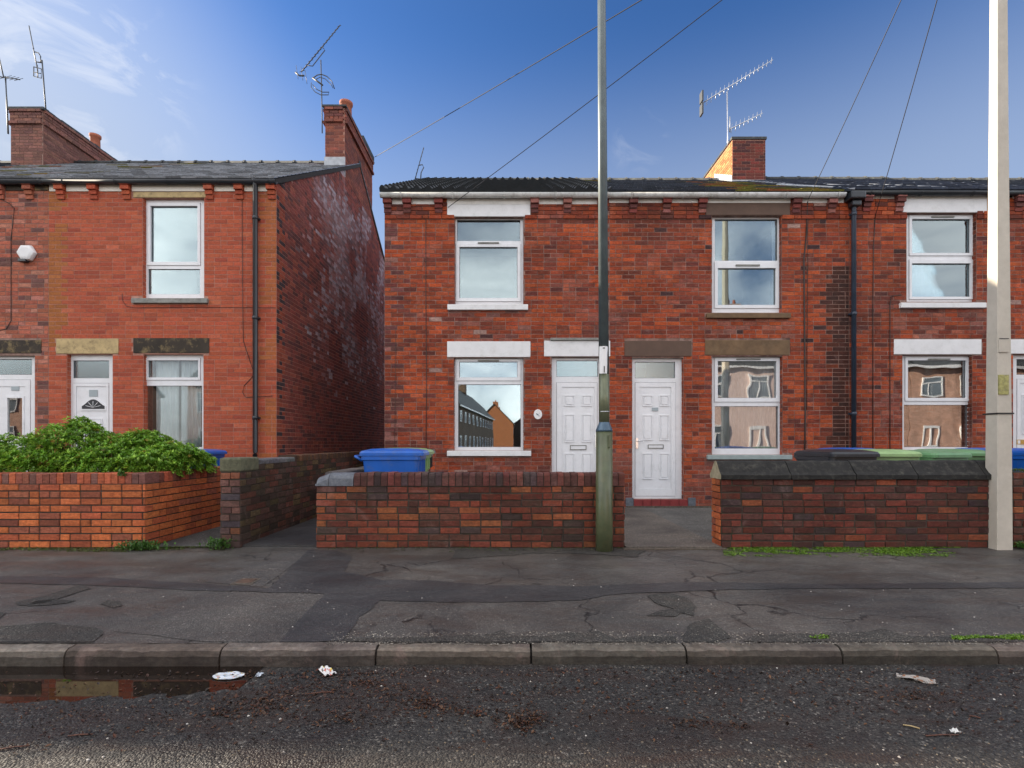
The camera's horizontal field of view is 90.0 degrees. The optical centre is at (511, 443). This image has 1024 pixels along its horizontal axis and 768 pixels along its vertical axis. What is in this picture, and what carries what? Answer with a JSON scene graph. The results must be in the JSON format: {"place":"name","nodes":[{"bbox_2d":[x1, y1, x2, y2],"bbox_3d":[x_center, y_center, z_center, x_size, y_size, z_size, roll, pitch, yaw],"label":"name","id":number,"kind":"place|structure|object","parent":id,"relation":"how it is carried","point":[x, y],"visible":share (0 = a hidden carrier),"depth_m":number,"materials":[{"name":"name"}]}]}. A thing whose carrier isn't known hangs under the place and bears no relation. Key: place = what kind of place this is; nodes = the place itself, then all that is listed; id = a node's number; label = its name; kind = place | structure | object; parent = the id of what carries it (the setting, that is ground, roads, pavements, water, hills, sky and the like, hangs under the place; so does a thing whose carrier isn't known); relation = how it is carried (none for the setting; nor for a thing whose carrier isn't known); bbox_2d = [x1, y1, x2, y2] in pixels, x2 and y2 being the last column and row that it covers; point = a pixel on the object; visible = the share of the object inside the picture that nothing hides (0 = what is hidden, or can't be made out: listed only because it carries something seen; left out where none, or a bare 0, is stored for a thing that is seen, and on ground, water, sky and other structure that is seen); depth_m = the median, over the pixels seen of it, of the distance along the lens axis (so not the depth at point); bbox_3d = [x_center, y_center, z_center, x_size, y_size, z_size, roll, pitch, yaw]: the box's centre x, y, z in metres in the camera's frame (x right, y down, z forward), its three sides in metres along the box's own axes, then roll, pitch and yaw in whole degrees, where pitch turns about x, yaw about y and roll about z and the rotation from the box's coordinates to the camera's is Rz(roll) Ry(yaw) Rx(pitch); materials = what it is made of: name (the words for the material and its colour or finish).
{"place":"outdoors","nodes":[
{"label":"outdoors","id":0,"kind":"place"},
{"bbox_2d":[243,517,316,546],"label":"passage path","id":1,"kind":"structure","parent":0,"point":[302,534],"depth_m":6.02,"materials":[{"name":"concrete"}]},
{"bbox_2d":[151,508,712,547],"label":"yard ground","id":2,"kind":"structure","parent":0,"point":[697,521],"depth_m":7.09,"materials":[{"name":"concrete"}]},
{"bbox_2d":[0,160,11,165],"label":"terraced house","id":3,"kind":"structure","parent":2,"relation":"on","point":[5,163],"depth_m":13.70,"materials":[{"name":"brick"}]},
{"bbox_2d":[0,415,148,472],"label":"garden shrub","id":4,"kind":"object","parent":2,"relation":"on","point":[45,452],"visible":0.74,"depth_m":6.06,"materials":[{"name":"green plant"}]},
{"bbox_2d":[0,106,210,471],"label":"terraced house","id":5,"kind":"structure","parent":2,"relation":"on","point":[45,141],"depth_m":9.04,"materials":[{"name":"brick"}]},
{"bbox_2d":[0,61,22,133],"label":"tv aerial","id":6,"kind":"object","parent":5,"relation":"attached to","point":[7,77],"visible":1,"depth_m":12.89,"materials":[{"name":"metal"}]},
{"bbox_2d":[0,380,30,471],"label":"door","id":7,"kind":"structure","parent":5,"relation":"in","point":[15,395],"depth_m":9.12,"materials":[{"name":"white plastic"}]},
{"bbox_2d":[28,25,46,108],"bbox_3d":[-12.582,-9.874,13.585,0.461,2.415,0.062,0,0,0],"label":"tv aerial","id":8,"kind":"object","parent":5,"relation":"attached to","point":[42,70],"visible":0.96,"depth_m":13.57,"materials":[{"name":"metal"}]},
{"bbox_2d":[0,466,220,547],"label":"garden wall","id":9,"kind":"structure","parent":2,"relation":"on","point":[71,509],"depth_m":5.60,"materials":[{"name":"brick"}]},
{"bbox_2d":[117,469,127,475],"bbox_3d":[-4.255,0.313,5.584,0.126,0.095,0.085,0,0,0],"label":"weed","id":10,"kind":"object","parent":9,"relation":"on","point":[119,473],"visible":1,"depth_m":5.58,"materials":[{"name":"green plant"}]},
{"bbox_2d":[98,427,219,477],"bbox_3d":[-4.504,0.468,6.394,1.356,1.354,1.158,0,0,0],"label":"garden shrub","id":11,"kind":"object","parent":2,"relation":"on","point":[165,453],"visible":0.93,"depth_m":6.21,"materials":[{"name":"green plant"}]},
{"bbox_2d":[41,98,384,457],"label":"terraced house","id":12,"kind":"structure","parent":2,"relation":"on","point":[274,326],"depth_m":9.04,"materials":[{"name":"brick"}]},
{"bbox_2d":[73,383,108,445],"bbox_3d":[-7.497,-0.006,9.113,0.632,2.140,0.103,0,0,0],"label":"door","id":13,"kind":"structure","parent":12,"relation":"in","point":[82,392],"depth_m":9.12,"materials":[{"name":"white plastic"}]},
{"bbox_2d":[156,361,178,442],"bbox_3d":[-6.223,-0.690,9.243,0.421,1.823,0.061,0,0,0],"label":"curtain","id":14,"kind":"object","parent":12,"relation":"attached to","point":[167,410],"visible":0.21,"depth_m":9.24,"materials":[{"name":"white fabric"}]},
{"bbox_2d":[146,355,202,448],"bbox_3d":[-6.031,-0.675,9.142,1.090,1.856,0.076,0,0,0],"label":"window","id":15,"kind":"structure","parent":12,"relation":"in","point":[151,381],"depth_m":9.12,"materials":[{"name":"white plastic"}]},
{"bbox_2d":[153,208,196,293],"bbox_3d":[-6.145,-3.517,9.322,0.833,1.715,0.004,0,0,0],"label":"window blind","id":16,"kind":"object","parent":12,"relation":"attached to","point":[174,234],"depth_m":9.32,"materials":[{"name":"white fabric"}]},
{"bbox_2d":[146,200,203,297],"bbox_3d":[-6.031,-3.484,9.142,1.114,1.808,0.076,0,0,0],"label":"window","id":17,"kind":"structure","parent":12,"relation":"in","point":[150,204],"depth_m":9.12,"materials":[{"name":"white plastic"}]},
{"bbox_2d":[181,361,201,446],"bbox_3d":[-5.780,-0.690,9.242,0.373,1.823,0.062,0,0,0],"label":"curtain","id":18,"kind":"object","parent":12,"relation":"attached to","point":[191,412],"visible":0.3,"depth_m":9.24,"materials":[{"name":"white fabric"}]},
{"bbox_2d":[295,25,340,132],"bbox_3d":[-4.784,-9.015,12.630,1.122,2.669,0.102,0,0,0],"label":"tv aerial","id":19,"kind":"object","parent":12,"relation":"attached to","point":[321,74],"visible":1,"depth_m":12.61,"materials":[{"name":"metal"}]},
{"bbox_2d":[202,449,226,465],"bbox_3d":[-5.202,0.623,8.350,0.826,1.074,0.600,0,0,0],"label":"wheelie bin","id":20,"kind":"object","parent":2,"relation":"on","point":[217,454],"visible":0.15,"depth_m":8.41,"materials":[{"name":"blue plastic"}]},
{"bbox_2d":[220,451,363,547],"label":"garden wall","id":21,"kind":"structure","parent":2,"relation":"on","point":[261,497],"depth_m":6.27,"materials":[{"name":"brick"}]},
{"bbox_2d":[354,448,428,471],"bbox_3d":[-1.468,0.593,6.319,0.826,1.074,0.600,0,0,-2],"label":"wheelie bin","id":22,"kind":"object","parent":2,"relation":"on","point":[396,459],"visible":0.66,"depth_m":6.04,"materials":[{"name":"blue plastic"}]},
{"bbox_2d":[398,447,435,470],"bbox_3d":[-1.573,0.593,7.618,0.826,1.074,0.600,0,0,-4],"label":"wheelie bin","id":23,"kind":"object","parent":2,"relation":"on","point":[431,461],"visible":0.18,"depth_m":7.61,"materials":[{"name":"green plastic"}]},
{"bbox_2d":[415,448,433,471],"bbox_3d":[-1.524,0.593,6.982,0.826,1.074,0.600,0,0,4],"label":"wheelie bin","id":24,"kind":"object","parent":2,"relation":"on","point":[427,463],"visible":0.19,"depth_m":6.98,"materials":[{"name":"green plastic"}]},
{"bbox_2d":[315,466,624,547],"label":"garden wall","id":25,"kind":"structure","parent":2,"relation":"on","point":[357,507],"depth_m":5.60,"materials":[{"name":"brick"}]},
{"bbox_2d":[379,177,610,473],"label":"terraced house","id":26,"kind":"structure","parent":2,"relation":"on","point":[491,321],"depth_m":9.04,"materials":[{"name":"brick"}]},
{"bbox_2d":[415,147,423,178],"bbox_3d":[-2.612,-7.758,14.380,0.294,1.117,0.065,0,0,0],"label":"tv aerial","id":27,"kind":"object","parent":26,"relation":"on","point":[420,165],"visible":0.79,"depth_m":14.36,"materials":[{"name":"metal"}]},
{"bbox_2d":[455,219,522,303],"bbox_3d":[-0.407,-3.259,9.133,1.248,1.576,0.094,0,0,0],"label":"window","id":28,"kind":"structure","parent":26,"relation":"in","point":[458,244],"depth_m":9.12,"materials":[{"name":"white plastic"}]},
{"bbox_2d":[454,358,523,450],"bbox_3d":[-0.413,-0.705,9.133,1.260,1.674,0.094,0,0,0],"label":"window","id":29,"kind":"structure","parent":26,"relation":"in","point":[518,380],"depth_m":9.12,"materials":[{"name":"white plastic"}]},
{"bbox_2d":[557,383,596,471],"bbox_3d":[1.191,-0.012,9.113,0.789,2.152,0.103,0,0,0],"label":"door","id":30,"kind":"structure","parent":26,"relation":"in","point":[576,402],"depth_m":9.11,"materials":[{"name":"white plastic"}]},
{"bbox_2d":[575,136,943,506],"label":"terraced house","id":31,"kind":"structure","parent":2,"relation":"on","point":[692,264],"depth_m":9.04,"materials":[{"name":"brick"}]},
{"bbox_2d":[635,383,675,495],"bbox_3d":[2.554,-0.079,9.113,0.718,2.019,0.103,0,0,0],"label":"door","id":32,"kind":"structure","parent":31,"relation":"in","point":[655,403],"depth_m":9.11,"materials":[{"name":"white plastic"}]},
{"bbox_2d":[721,362,728,447],"bbox_3d":[3.839,-0.696,9.243,0.139,1.934,0.058,0,0,0],"label":"curtain","id":33,"kind":"object","parent":31,"relation":"hanging from","point":[724,410],"depth_m":9.24,"materials":[{"name":"white fabric"}]},
{"bbox_2d":[699,58,772,146],"bbox_3d":[5.717,-8.701,13.020,1.835,2.264,0.180,0,0,0],"label":"tv aerial","id":34,"kind":"object","parent":31,"relation":"attached to","point":[701,104],"visible":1,"depth_m":13.02,"materials":[{"name":"metal"}]},
{"bbox_2d":[712,218,778,312],"bbox_3d":[4.183,-3.198,9.133,1.260,1.747,0.094,0,0,0],"label":"window","id":35,"kind":"structure","parent":31,"relation":"in","point":[716,265],"depth_m":9.12,"materials":[{"name":"white plastic"}]},
{"bbox_2d":[712,357,779,454],"bbox_3d":[4.189,-0.681,9.133,1.272,1.771,0.094,0,0,0],"label":"window","id":36,"kind":"structure","parent":31,"relation":"in","point":[716,402],"depth_m":9.12,"materials":[{"name":"white plastic"}]},
{"bbox_2d":[729,362,775,447],"bbox_3d":[4.400,-0.696,9.242,0.964,1.934,0.061,0,0,0],"label":"curtain","id":37,"kind":"object","parent":31,"relation":"hanging from","point":[752,427],"depth_m":9.24,"materials":[{"name":"beige fabric"}]},
{"bbox_2d":[772,221,775,304],"bbox_3d":[4.773,-3.265,9.242,0.163,2.094,0.048,0,0,0],"label":"curtain","id":38,"kind":"object","parent":31,"relation":"hanging from","point":[773,240],"depth_m":9.25,"materials":[{"name":"beige fabric"}]},
{"bbox_2d":[794,449,879,460],"bbox_3d":[3.963,0.603,6.323,0.600,1.074,0.826,0,0,-4],"label":"wheelie bin","id":39,"kind":"object","parent":2,"relation":"on","point":[829,454],"visible":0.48,"depth_m":5.97,"materials":[{"name":"black plastic"}]},
{"bbox_2d":[710,460,1013,547],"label":"garden wall","id":40,"kind":"structure","parent":2,"relation":"on","point":[875,503],"depth_m":5.60,"materials":[{"name":"brick"}]},
{"bbox_2d":[749,176,1023,449],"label":"terraced house","id":41,"kind":"structure","parent":2,"relation":"on","point":[920,372],"depth_m":9.04,"materials":[{"name":"brick"}]},
{"bbox_2d":[912,273,921,296],"bbox_3d":[7.738,-2.957,9.242,1.184,0.739,0.063,0,0,0],"label":"curtain","id":42,"kind":"object","parent":41,"relation":"hanging from","point":[916,291],"visible":0.12,"depth_m":9.24,"materials":[{"name":"white fabric"}]},
{"bbox_2d":[902,356,968,449],"bbox_3d":[7.576,-0.736,9.133,1.260,1.710,0.094,0,0,0],"label":"window","id":43,"kind":"structure","parent":41,"relation":"in","point":[952,372],"depth_m":9.15,"materials":[{"name":"white plastic"}]},
{"bbox_2d":[907,215,972,301],"bbox_3d":[7.649,-3.320,9.133,1.260,1.601,0.094,0,0,0],"label":"window","id":44,"kind":"structure","parent":41,"relation":"in","point":[939,247],"depth_m":9.15,"materials":[{"name":"white plastic"}]},
{"bbox_2d":[1016,379,1023,447],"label":"door","id":45,"kind":"structure","parent":41,"relation":"in","point":[1019,382],"depth_m":9.11,"materials":[{"name":"white plastic"}]},
{"bbox_2d":[856,449,921,459],"bbox_3d":[4.555,0.603,6.382,0.600,1.074,0.826,0,0,12],"label":"wheelie bin","id":46,"kind":"object","parent":2,"relation":"on","point":[892,454],"visible":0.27,"depth_m":6.00,"materials":[{"name":"green plastic"}]},
{"bbox_2d":[911,450,971,459],"bbox_3d":[5.131,0.615,6.442,0.600,1.074,0.826,0,0,-14],"label":"wheelie bin","id":47,"kind":"object","parent":2,"relation":"on","point":[941,455],"visible":0.2,"depth_m":6.07,"materials":[{"name":"green plastic"}]},
{"bbox_2d":[916,449,984,459],"bbox_3d":[5.740,0.603,6.773,0.600,1.074,0.826,0,0,6],"label":"wheelie bin","id":48,"kind":"object","parent":2,"relation":"on","point":[977,454],"visible":0.13,"depth_m":6.39,"materials":[{"name":"green plastic"}]},
{"bbox_2d":[887,177,1023,196],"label":"terraced house","id":49,"kind":"structure","parent":2,"relation":"on","point":[1019,181],"depth_m":13.83,"materials":[{"name":"brick"}]},
{"bbox_2d":[955,448,984,449],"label":"wheelie bin","id":50,"kind":"object","parent":2,"relation":"on","point":[972,448],"visible":0.04,"depth_m":6.97,"materials":[{"name":"blue plastic"}]},
{"bbox_2d":[1012,471,1023,547],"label":"garden wall","id":51,"kind":"structure","parent":2,"relation":"on","point":[1018,504],"depth_m":5.62,"materials":[{"name":"brick"}]},
{"bbox_2d":[1012,468,1023,471],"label":"wall top moss","id":52,"kind":"object","parent":51,"relation":"on","point":[1019,470],"depth_m":5.68,"materials":[{"name":"green plant"}]},
{"bbox_2d":[1012,448,1023,470],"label":"wheelie bin","id":53,"kind":"object","parent":2,"relation":"on","point":[1017,458],"visible":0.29,"depth_m":6.41,"materials":[{"name":"blue plastic"}]},
{"bbox_2d":[0,643,992,647],"bbox_3d":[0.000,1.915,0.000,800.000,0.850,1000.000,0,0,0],"label":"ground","id":54,"kind":"structure","parent":0,"point":[191,643],"depth_m":3.82,"materials":[{"name":"grey asphalt"}]},
{"bbox_2d":[0,661,1023,767],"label":"road","id":55,"kind":"structure","parent":0,"point":[840,752],"depth_m":2.35,"materials":[{"name":"grey asphalt"}]},
{"bbox_2d":[0,745,29,749],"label":"twig","id":56,"kind":"object","parent":55,"relation":"on","point":[15,746],"visible":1,"depth_m":2.15,"materials":[{"name":"brown wood"}]},
{"bbox_2d":[68,733,93,736],"bbox_3d":[-1.891,1.275,2.244,0.100,0.009,0.005,0,0,-8],"label":"twig","id":57,"kind":"object","parent":55,"relation":"on","point":[80,734],"visible":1,"depth_m":2.24,"materials":[{"name":"brown wood"}]},
{"bbox_2d":[0,665,262,703],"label":"puddle water","id":58,"kind":"structure","parent":55,"relation":"on","point":[42,683],"depth_m":2.80,"materials":[{"name":"black liquid"}]},
{"bbox_2d":[212,671,244,678],"bbox_3d":[-1.581,1.291,2.858,0.172,0.010,0.096,0,0,0],"label":"flat wrapper","id":59,"kind":"object","parent":58,"relation":"on","point":[228,675],"visible":1,"depth_m":2.85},
{"bbox_2d":[317,665,335,675],"bbox_3d":[-1.052,1.283,2.902,0.129,0.027,0.062,0,0,42],"label":"crumpled wrapper","id":60,"kind":"object","parent":55,"relation":"on","point":[326,670],"visible":1,"depth_m":2.89,"materials":[{"name":"white paper"}]},
{"bbox_2d":[0,642,1023,666],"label":"kerb","id":61,"kind":"structure","parent":55,"relation":"on","point":[290,654],"depth_m":3.00,"materials":[{"name":"concrete"}]},
{"bbox_2d":[0,665,1023,761],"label":"leaf litter","id":62,"kind":"object","parent":55,"relation":"on","point":[518,721],"visible":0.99,"depth_m":2.53,"materials":[{"name":"brown plant"}]},
{"bbox_2d":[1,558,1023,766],"bbox_3d":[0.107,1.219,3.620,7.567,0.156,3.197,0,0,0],"label":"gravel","id":63,"kind":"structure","parent":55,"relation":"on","point":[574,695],"depth_m":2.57,"materials":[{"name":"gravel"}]},
{"bbox_2d":[896,673,937,683],"bbox_3d":[2.196,1.273,2.781,0.184,0.025,0.045,0,0,28],"label":"rag scrap","id":64,"kind":"object","parent":55,"relation":"on","point":[921,679],"visible":1,"depth_m":2.77,"materials":[{"name":"beige fabric"}]},
{"bbox_2d":[925,734,958,735],"bbox_3d":[1.881,1.273,2.238,0.150,0.009,0.005,0,0,-3],"label":"twig","id":65,"kind":"object","parent":55,"relation":"on","point":[940,734],"visible":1,"depth_m":2.24,"materials":[{"name":"brown wood"}]},
{"bbox_2d":[949,728,960,732],"bbox_3d":[1.956,1.263,2.260,0.031,0.023,0.028,0,0,0],"label":"white scrap","id":66,"kind":"object","parent":55,"relation":"on","point":[954,730],"visible":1,"depth_m":2.26,"materials":[{"name":"white paper"}]},
{"bbox_2d":[0,548,1023,642],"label":"pavement","id":67,"kind":"structure","parent":0,"point":[968,611],"depth_m":4.08,"materials":[{"name":"grey asphalt"}]},
{"bbox_2d":[27,599,74,605],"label":"worn asphalt","id":68,"kind":"structure","parent":67,"relation":"on","point":[55,601],"depth_m":3.80,"materials":[{"name":"grey asphalt"}]},
{"bbox_2d":[0,622,102,641],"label":"worn asphalt","id":69,"kind":"structure","parent":67,"relation":"on","point":[46,632],"depth_m":3.22,"materials":[{"name":"grey asphalt"}]},
{"bbox_2d":[16,585,89,604],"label":"worn asphalt","id":70,"kind":"structure","parent":67,"relation":"on","point":[62,593],"depth_m":3.96,"materials":[{"name":"grey asphalt"}]},
{"bbox_2d":[101,600,121,607],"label":"worn asphalt","id":71,"kind":"structure","parent":67,"relation":"on","point":[112,604],"depth_m":3.78,"materials":[{"name":"grey asphalt"}]},
{"bbox_2d":[0,546,225,551],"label":"moss","id":72,"kind":"object","parent":67,"relation":"on","point":[88,550],"visible":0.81,"depth_m":5.54,"materials":[{"name":"green plant"}]},
{"bbox_2d":[112,539,175,550],"bbox_3d":[-3.958,1.082,5.476,0.668,0.120,0.246,0,0,10],"label":"weed","id":73,"kind":"object","parent":67,"relation":"on","point":[139,544],"visible":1,"depth_m":5.47,"materials":[{"name":"green plant"}]},
{"bbox_2d":[196,536,235,549],"bbox_3d":[-3.175,1.070,5.523,0.385,0.144,0.218,0,0,21],"label":"weed","id":74,"kind":"object","parent":67,"relation":"on","point":[216,543],"visible":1,"depth_m":5.52,"materials":[{"name":"green plant"}]},
{"bbox_2d":[116,592,323,641],"bbox_3d":[-1.970,1.186,3.573,1.129,0.023,0.959,0,0,0],"label":"asphalt patch","id":75,"kind":"object","parent":67,"relation":"on","point":[208,619],"visible":1,"depth_m":3.50,"materials":[{"name":"grey asphalt"}]},
{"bbox_2d":[230,578,261,584],"bbox_3d":[-2.253,1.175,4.345,0.180,0.030,0.180,0,0,0],"label":"stop tap cover","id":76,"kind":"object","parent":67,"relation":"on","point":[246,580],"visible":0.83,"depth_m":4.32,"materials":[{"name":"metal"}]},
{"bbox_2d":[206,551,305,586],"bbox_3d":[-2.319,1.156,4.823,0.552,0.030,1.272,0,0,0],"label":"asphalt patch","id":77,"kind":"object","parent":67,"relation":"on","point":[268,570],"visible":1,"depth_m":4.65,"materials":[{"name":"grey asphalt"}]},
{"bbox_2d":[364,614,424,637],"bbox_3d":[-0.783,1.191,3.243,0.343,0.012,0.571,0,0,-37],"label":"asphalt patch","id":78,"kind":"object","parent":67,"relation":"on","point":[391,624],"visible":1,"depth_m":3.29,"materials":[{"name":"grey asphalt"}]},
{"bbox_2d":[344,629,675,641],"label":"worn asphalt","id":79,"kind":"structure","parent":67,"relation":"on","point":[587,636],"depth_m":3.14,"materials":[{"name":"grey asphalt"}]},
{"bbox_2d":[328,547,693,551],"bbox_3d":[0.191,1.131,5.504,4.402,0.028,0.221,0,0,0],"label":"moss","id":80,"kind":"object","parent":67,"relation":"on","point":[475,547],"visible":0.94,"depth_m":5.58,"materials":[{"name":"green plant"}]},
{"bbox_2d":[0,550,1023,641],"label":"asphalt patch","id":81,"kind":"object","parent":67,"relation":"on","point":[353,597],"visible":1,"depth_m":4.17,"materials":[{"name":"grey asphalt"}]},
{"bbox_2d":[450,548,645,558],"bbox_3d":[0.403,1.142,5.353,2.081,0.012,0.494,0,0,0],"label":"asphalt patch","id":82,"kind":"object","parent":67,"relation":"on","point":[471,553],"visible":0.96,"depth_m":5.42,"materials":[{"name":"grey asphalt"}]},
{"bbox_2d":[596,0,612,551],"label":"lamp post","id":83,"kind":"object","parent":67,"relation":"on","point":[604,486],"visible":0.96,"depth_m":5.43,"materials":[{"name":"grey metal"}]},
{"bbox_2d":[646,593,695,615],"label":"worn asphalt","id":84,"kind":"structure","parent":67,"relation":"on","point":[680,604],"depth_m":3.76,"materials":[{"name":"grey asphalt"}]},
{"bbox_2d":[683,619,730,641],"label":"worn asphalt","id":85,"kind":"structure","parent":67,"relation":"on","point":[706,629],"depth_m":3.23,"materials":[{"name":"grey asphalt"}]},
{"bbox_2d":[723,546,963,556],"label":"grass","id":86,"kind":"structure","parent":67,"relation":"on","point":[902,551],"depth_m":5.44,"materials":[{"name":"green plant"}]},
{"bbox_2d":[743,628,1023,641],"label":"worn asphalt","id":87,"kind":"structure","parent":67,"relation":"on","point":[880,634],"depth_m":3.14,"materials":[{"name":"grey asphalt"}]},
{"bbox_2d":[810,633,1023,639],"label":"moss","id":88,"kind":"object","parent":67,"relation":"on","point":[1003,636],"visible":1,"depth_m":3.15,"materials":[{"name":"green plant"}]},
{"bbox_2d":[982,0,1013,549],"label":"concrete pole","id":89,"kind":"object","parent":67,"relation":"on","point":[998,452],"visible":0.85,"depth_m":5.52,"materials":[{"name":"concrete"}]},
{"bbox_2d":[375,0,641,156],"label":"overhead wire","id":90,"kind":"object","parent":89,"relation":"attached to","point":[518,73],"visible":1,"depth_m":10.75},
{"bbox_2d":[449,0,721,206],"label":"overhead wire","id":91,"kind":"object","parent":89,"relation":"attached to","point":[592,99],"visible":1,"depth_m":7.73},
{"bbox_2d":[808,0,900,198],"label":"overhead wire","id":92,"kind":"object","parent":89,"relation":"attached to","point":[857,95],"visible":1,"depth_m":7.68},
{"bbox_2d":[874,0,936,218],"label":"overhead wire","id":93,"kind":"object","parent":89,"relation":"attached to","point":[907,104],"visible":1,"depth_m":7.70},
{"bbox_2d":[1013,540,1023,548],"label":"weed","id":94,"kind":"object","parent":67,"relation":"on","point":[1019,544],"visible":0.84,"depth_m":5.54,"materials":[{"name":"green plant"}]},
{"bbox_2d":[0,0,1023,256],"label":"sky","id":95,"kind":"structure","parent":0,"point":[157,80],"materials":[{"name":"blue"}]},
{"bbox_2d":[623,506,726,549],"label":"path","id":96,"kind":"structure","parent":0,"point":[644,529],"depth_m":6.31,"materials":[{"name":"concrete"}]},
{"bbox_2d":[820,448,872,448],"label":"wheelie bin","id":97,"kind":"object","parent":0,"point":[846,448],"visible":0.14,"depth_m":7.03,"materials":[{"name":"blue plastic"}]}
]}

